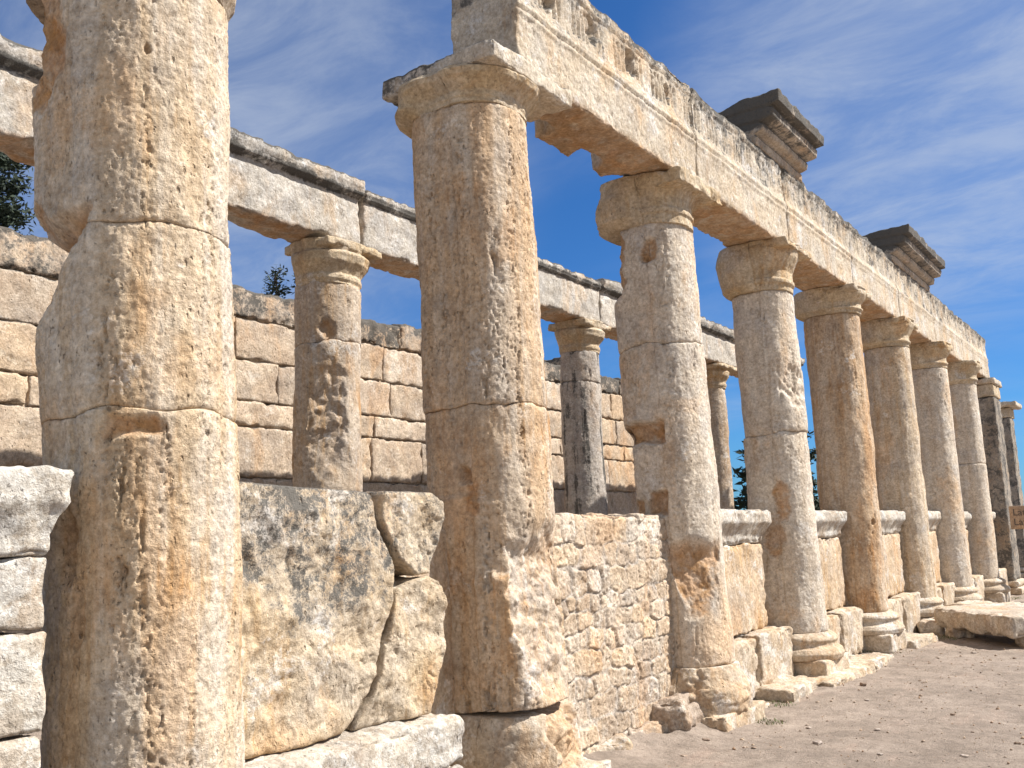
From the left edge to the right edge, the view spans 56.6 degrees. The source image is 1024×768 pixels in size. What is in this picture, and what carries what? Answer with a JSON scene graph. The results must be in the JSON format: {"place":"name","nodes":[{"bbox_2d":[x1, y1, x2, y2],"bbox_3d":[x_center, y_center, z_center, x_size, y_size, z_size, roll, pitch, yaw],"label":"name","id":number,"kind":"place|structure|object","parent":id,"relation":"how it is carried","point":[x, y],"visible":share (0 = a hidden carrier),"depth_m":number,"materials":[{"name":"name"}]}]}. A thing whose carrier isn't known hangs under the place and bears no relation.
{"place":"outdoors","nodes":[
{"label":"outdoors","id":0,"kind":"place"},
{"bbox_2d":[0,0,1023,509],"label":"sky","id":1,"kind":"structure","parent":0,"point":[917,106],"materials":[{"name":"blue"}]},
{"bbox_2d":[23,594,1023,767],"bbox_3d":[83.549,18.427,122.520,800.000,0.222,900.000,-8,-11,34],"label":"ground","id":2,"kind":"structure","parent":0,"point":[658,750],"depth_m":7.59,"materials":[{"name":"beige soil"}]},
{"bbox_2d":[0,152,35,235],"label":"pine tree","id":3,"kind":"object","parent":2,"relation":"on","point":[10,214],"visible":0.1,"depth_m":16.29,"materials":[{"name":"green plant"}]},
{"bbox_2d":[0,465,73,767],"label":"parapet","id":4,"kind":"structure","parent":2,"relation":"on","point":[35,501],"depth_m":3.46,"materials":[{"name":"stone"}]},
{"bbox_2d":[26,0,244,767],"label":"column","id":5,"kind":"structure","parent":2,"relation":"on","point":[142,594],"depth_m":3.87,"materials":[{"name":"stone"}]},
{"bbox_2d":[262,264,294,298],"bbox_3d":[-5.912,1.278,24.486,2.242,9.006,2.475,-3,-9,8],"label":"pine tree","id":6,"kind":"object","parent":2,"relation":"on","point":[273,288],"visible":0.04,"depth_m":25.02,"materials":[{"name":"green plant"}]},
{"bbox_2d":[0,226,636,633],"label":"back wall","id":7,"kind":"structure","parent":2,"relation":"on","point":[392,410],"depth_m":11.69,"materials":[{"name":"stone"}]},
{"bbox_2d":[285,235,381,491],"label":"column","id":8,"kind":"structure","parent":2,"relation":"on","point":[330,272],"depth_m":9.26,"materials":[{"name":"stone"}]},
{"bbox_2d":[0,33,364,242],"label":"beam","id":9,"kind":"structure","parent":8,"relation":"on","point":[276,192],"depth_m":8.77,"materials":[{"name":"stone"}]},
{"bbox_2d":[244,713,464,767],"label":"ledge","id":10,"kind":"object","parent":2,"relation":"on","point":[430,740],"visible":0.61,"depth_m":4.81,"materials":[{"name":"stone"}]},
{"bbox_2d":[239,482,393,758],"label":"cracked slab","id":11,"kind":"structure","parent":10,"relation":"on","point":[318,573],"depth_m":4.61,"materials":[{"name":"stone"}]},
{"bbox_2d":[346,576,447,730],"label":"cracked slab","id":12,"kind":"structure","parent":10,"relation":"on","point":[409,663],"depth_m":5.16,"materials":[{"name":"stone"}]},
{"bbox_2d":[366,491,443,575],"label":"cracked slab","id":13,"kind":"structure","parent":12,"relation":"on","point":[409,525],"depth_m":5.30,"materials":[{"name":"stone"}]},
{"bbox_2d":[402,529,455,766],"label":"filler slab","id":14,"kind":"structure","parent":2,"relation":"on","point":[443,702],"depth_m":5.80,"materials":[{"name":"stone"}]},
{"bbox_2d":[382,39,610,767],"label":"column","id":15,"kind":"structure","parent":2,"relation":"on","point":[463,117],"depth_m":6.04,"materials":[{"name":"stone"}]},
{"bbox_2d":[548,318,610,514],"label":"column","id":16,"kind":"structure","parent":2,"relation":"on","point":[579,341],"depth_m":13.14,"materials":[{"name":"stone"}]},
{"bbox_2d":[358,190,600,322],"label":"beam","id":17,"kind":"structure","parent":16,"relation":"on","point":[388,229],"depth_m":10.45,"materials":[{"name":"stone"}]},
{"bbox_2d":[597,733,632,750],"bbox_3d":[0.665,2.650,6.868,0.432,0.183,0.204,2,-10,-25],"label":"rock","id":18,"kind":"object","parent":2,"relation":"on","point":[620,741],"visible":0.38,"depth_m":6.86,"materials":[{"name":"stone"}]},
{"bbox_2d":[554,513,676,754],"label":"rubble wall","id":19,"kind":"structure","parent":2,"relation":"on","point":[613,574],"depth_m":7.17,"materials":[{"name":"stone"}]},
{"bbox_2d":[627,720,667,734],"bbox_3d":[0.991,2.688,7.340,0.497,0.171,0.260,6,-12,-40],"label":"rock","id":20,"kind":"object","parent":2,"relation":"on","point":[655,726],"visible":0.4,"depth_m":7.31,"materials":[{"name":"beige stone"}]},
{"bbox_2d":[650,692,704,731],"bbox_3d":[1.370,2.671,7.754,0.424,0.348,0.840,-7,-11,30],"label":"rock","id":21,"kind":"object","parent":2,"relation":"on","point":[677,711],"visible":0.57,"depth_m":7.42,"materials":[{"name":"beige stone"}]},
{"bbox_2d":[595,165,764,731],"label":"column","id":22,"kind":"structure","parent":2,"relation":"on","point":[645,221],"depth_m":8.26,"materials":[{"name":"stone"}]},
{"bbox_2d":[451,0,696,176],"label":"entablature block","id":23,"kind":"structure","parent":22,"relation":"on","point":[628,113],"depth_m":7.57,"materials":[{"name":"stone"}]},
{"bbox_2d":[706,363,736,508],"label":"column","id":24,"kind":"structure","parent":2,"relation":"on","point":[717,376],"depth_m":16.99,"materials":[{"name":"stone"}]},
{"bbox_2d":[596,278,804,377],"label":"beam","id":25,"kind":"structure","parent":24,"relation":"on","point":[718,340],"depth_m":16.76,"materials":[{"name":"stone"}]},
{"bbox_2d":[720,509,794,698],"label":"parapet","id":26,"kind":"structure","parent":2,"relation":"on","point":[763,652],"depth_m":9.38,"materials":[{"name":"stone"}]},
{"bbox_2d":[732,431,819,509],"bbox_3d":[8.164,3.088,28.726,4.058,5.793,4.395,-2,-9,0],"label":"pine tree","id":27,"kind":"object","parent":2,"relation":"on","point":[741,501],"visible":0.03,"depth_m":28.56,"materials":[{"name":"green plant"}]},
{"bbox_2d":[716,236,850,676],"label":"column","id":28,"kind":"structure","parent":2,"relation":"on","point":[756,283],"depth_m":10.35,"materials":[{"name":"stone"}]},
{"bbox_2d":[689,88,787,246],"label":"entablature block","id":29,"kind":"structure","parent":28,"relation":"on","point":[738,170],"depth_m":9.85,"materials":[{"name":"stone"}]},
{"bbox_2d":[718,88,823,182],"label":"cornice block","id":30,"kind":"structure","parent":29,"relation":"on","point":[780,129],"depth_m":10.54,"materials":[{"name":"stone"}]},
{"bbox_2d":[753,674,816,701],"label":"foundation slab","id":31,"kind":"structure","parent":2,"relation":"on","point":[784,688],"depth_m":8.95,"materials":[{"name":"stone"}]},
{"bbox_2d":[812,740,821,744],"bbox_3d":[2.262,2.656,7.036,0.065,0.030,0.060,4,-11,-33],"label":"pebble","id":32,"kind":"object","parent":2,"relation":"on","point":[817,742],"visible":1,"depth_m":7.02,"materials":[{"name":"beige stone"}]},
{"bbox_2d":[796,663,875,686],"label":"foundation slab","id":33,"kind":"structure","parent":2,"relation":"on","point":[852,672],"depth_m":9.71,"materials":[{"name":"stone"}]},
{"bbox_2d":[815,510,864,655],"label":"parapet","id":34,"kind":"structure","parent":2,"relation":"on","point":[845,623],"depth_m":11.66,"materials":[{"name":"stone"}]},
{"bbox_2d":[794,283,908,653],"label":"column","id":35,"kind":"structure","parent":2,"relation":"on","point":[829,316],"depth_m":12.47,"materials":[{"name":"stone"}]},
{"bbox_2d":[782,168,852,290],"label":"entablature block","id":36,"kind":"structure","parent":35,"relation":"on","point":[817,226],"depth_m":11.96,"materials":[{"name":"stone"}]},
{"bbox_2d":[702,635,1023,767],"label":"grit","id":37,"kind":"object","parent":2,"relation":"on","point":[919,695],"visible":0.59,"depth_m":8.23,"materials":[{"name":"gravel"}]},
{"bbox_2d":[849,652,893,669],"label":"foundation slab","id":38,"kind":"structure","parent":2,"relation":"on","point":[878,660],"depth_m":11.09,"materials":[{"name":"stone"}]},
{"bbox_2d":[756,596,1023,724],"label":"weeds","id":39,"kind":"object","parent":2,"relation":"on","point":[775,720],"visible":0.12,"depth_m":8.62,"materials":[{"name":"green plant"}]},
{"bbox_2d":[879,510,921,632],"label":"parapet","id":40,"kind":"structure","parent":2,"relation":"on","point":[906,606],"depth_m":13.67,"materials":[{"name":"stone"}]},
{"bbox_2d":[860,315,945,629],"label":"column","id":41,"kind":"structure","parent":2,"relation":"on","point":[886,342],"depth_m":14.59,"materials":[{"name":"stone"}]},
{"bbox_2d":[847,222,899,321],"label":"entablature block","id":42,"kind":"structure","parent":41,"relation":"on","point":[872,268],"depth_m":14.05,"materials":[{"name":"stone"}]},
{"bbox_2d":[894,264,935,343],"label":"entablature block","id":43,"kind":"structure","parent":41,"relation":"on","point":[914,303],"depth_m":16.18,"materials":[{"name":"stone"}]},
{"bbox_2d":[863,224,944,291],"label":"cornice block","id":44,"kind":"structure","parent":43,"relation":"on","point":[907,249],"depth_m":15.50,"materials":[{"name":"stone"}]},
{"bbox_2d":[906,633,938,648],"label":"foundation slab","id":45,"kind":"structure","parent":2,"relation":"on","point":[917,640],"depth_m":12.53,"materials":[{"name":"stone"}]},
{"bbox_2d":[917,618,944,635],"bbox_3d":[6.008,3.522,13.630,0.364,0.288,0.485,-5,-10,16],"label":"rock","id":46,"kind":"object","parent":2,"relation":"on","point":[930,625],"visible":0.65,"depth_m":13.47,"materials":[{"name":"beige stone"}]},
{"bbox_2d":[928,511,955,605],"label":"parapet","id":47,"kind":"structure","parent":2,"relation":"on","point":[945,592],"depth_m":15.99,"materials":[{"name":"stone"}]},
{"bbox_2d":[909,341,983,602],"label":"column","id":48,"kind":"structure","parent":2,"relation":"on","point":[939,457],"depth_m":16.63,"materials":[{"name":"stone"}]},
{"bbox_2d":[945,628,974,637],"bbox_3d":[6.215,3.447,13.197,0.343,0.266,0.327,-4,-9,10],"label":"propping stone","id":49,"kind":"object","parent":2,"relation":"on","point":[952,632],"visible":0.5,"depth_m":13.06,"materials":[{"name":"beige stone"}]},
{"bbox_2d":[934,602,1023,638],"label":"fallen block","id":50,"kind":"object","parent":49,"relation":"on","point":[999,619],"depth_m":12.62,"materials":[{"name":"beige stone"}]},
{"bbox_2d":[964,511,984,600],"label":"parapet","id":51,"kind":"structure","parent":2,"relation":"on","point":[977,581],"depth_m":18.06,"materials":[{"name":"stone"}]},
{"bbox_2d":[947,359,1010,602],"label":"column","id":52,"kind":"structure","parent":2,"relation":"on","point":[973,475],"depth_m":18.64,"materials":[{"name":"stone"}]},
{"bbox_2d":[930,293,963,361],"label":"entablature block","id":53,"kind":"structure","parent":52,"relation":"on","point":[946,325],"depth_m":18.29,"materials":[{"name":"stone"}]},
{"bbox_2d":[958,317,989,378],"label":"entablature block","id":54,"kind":"structure","parent":52,"relation":"on","point":[973,342],"depth_m":20.56,"materials":[{"name":"stone"}]},
{"bbox_2d":[946,600,1023,606],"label":"fallen block","id":55,"kind":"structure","parent":2,"relation":"on","point":[964,602],"depth_m":15.21,"materials":[{"name":"beige stone"}]},
{"bbox_2d":[976,377,1023,594],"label":"pillar","id":56,"kind":"structure","parent":2,"relation":"on","point":[988,395],"depth_m":20.83,"materials":[{"name":"stone"}]},
{"bbox_2d":[992,512,1008,585],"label":"parapet","id":57,"kind":"structure","parent":2,"relation":"on","point":[1003,573],"depth_m":20.23,"materials":[{"name":"stone"}]},
{"bbox_2d":[1001,401,1023,577],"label":"pillar","id":58,"kind":"structure","parent":2,"relation":"on","point":[1008,408],"depth_m":26.42,"materials":[{"name":"stone"}]},
{"bbox_2d":[1009,506,1023,528],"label":"sign","id":59,"kind":"object","parent":2,"relation":"on","point":[1016,513],"visible":1,"depth_m":18.91,"materials":[{"name":"brown"}]},
{"bbox_2d":[1015,637,1023,646],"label":"propping stone","id":60,"kind":"object","parent":2,"relation":"on","point":[1019,642],"visible":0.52,"depth_m":12.05,"materials":[{"name":"beige stone"}]}
]}

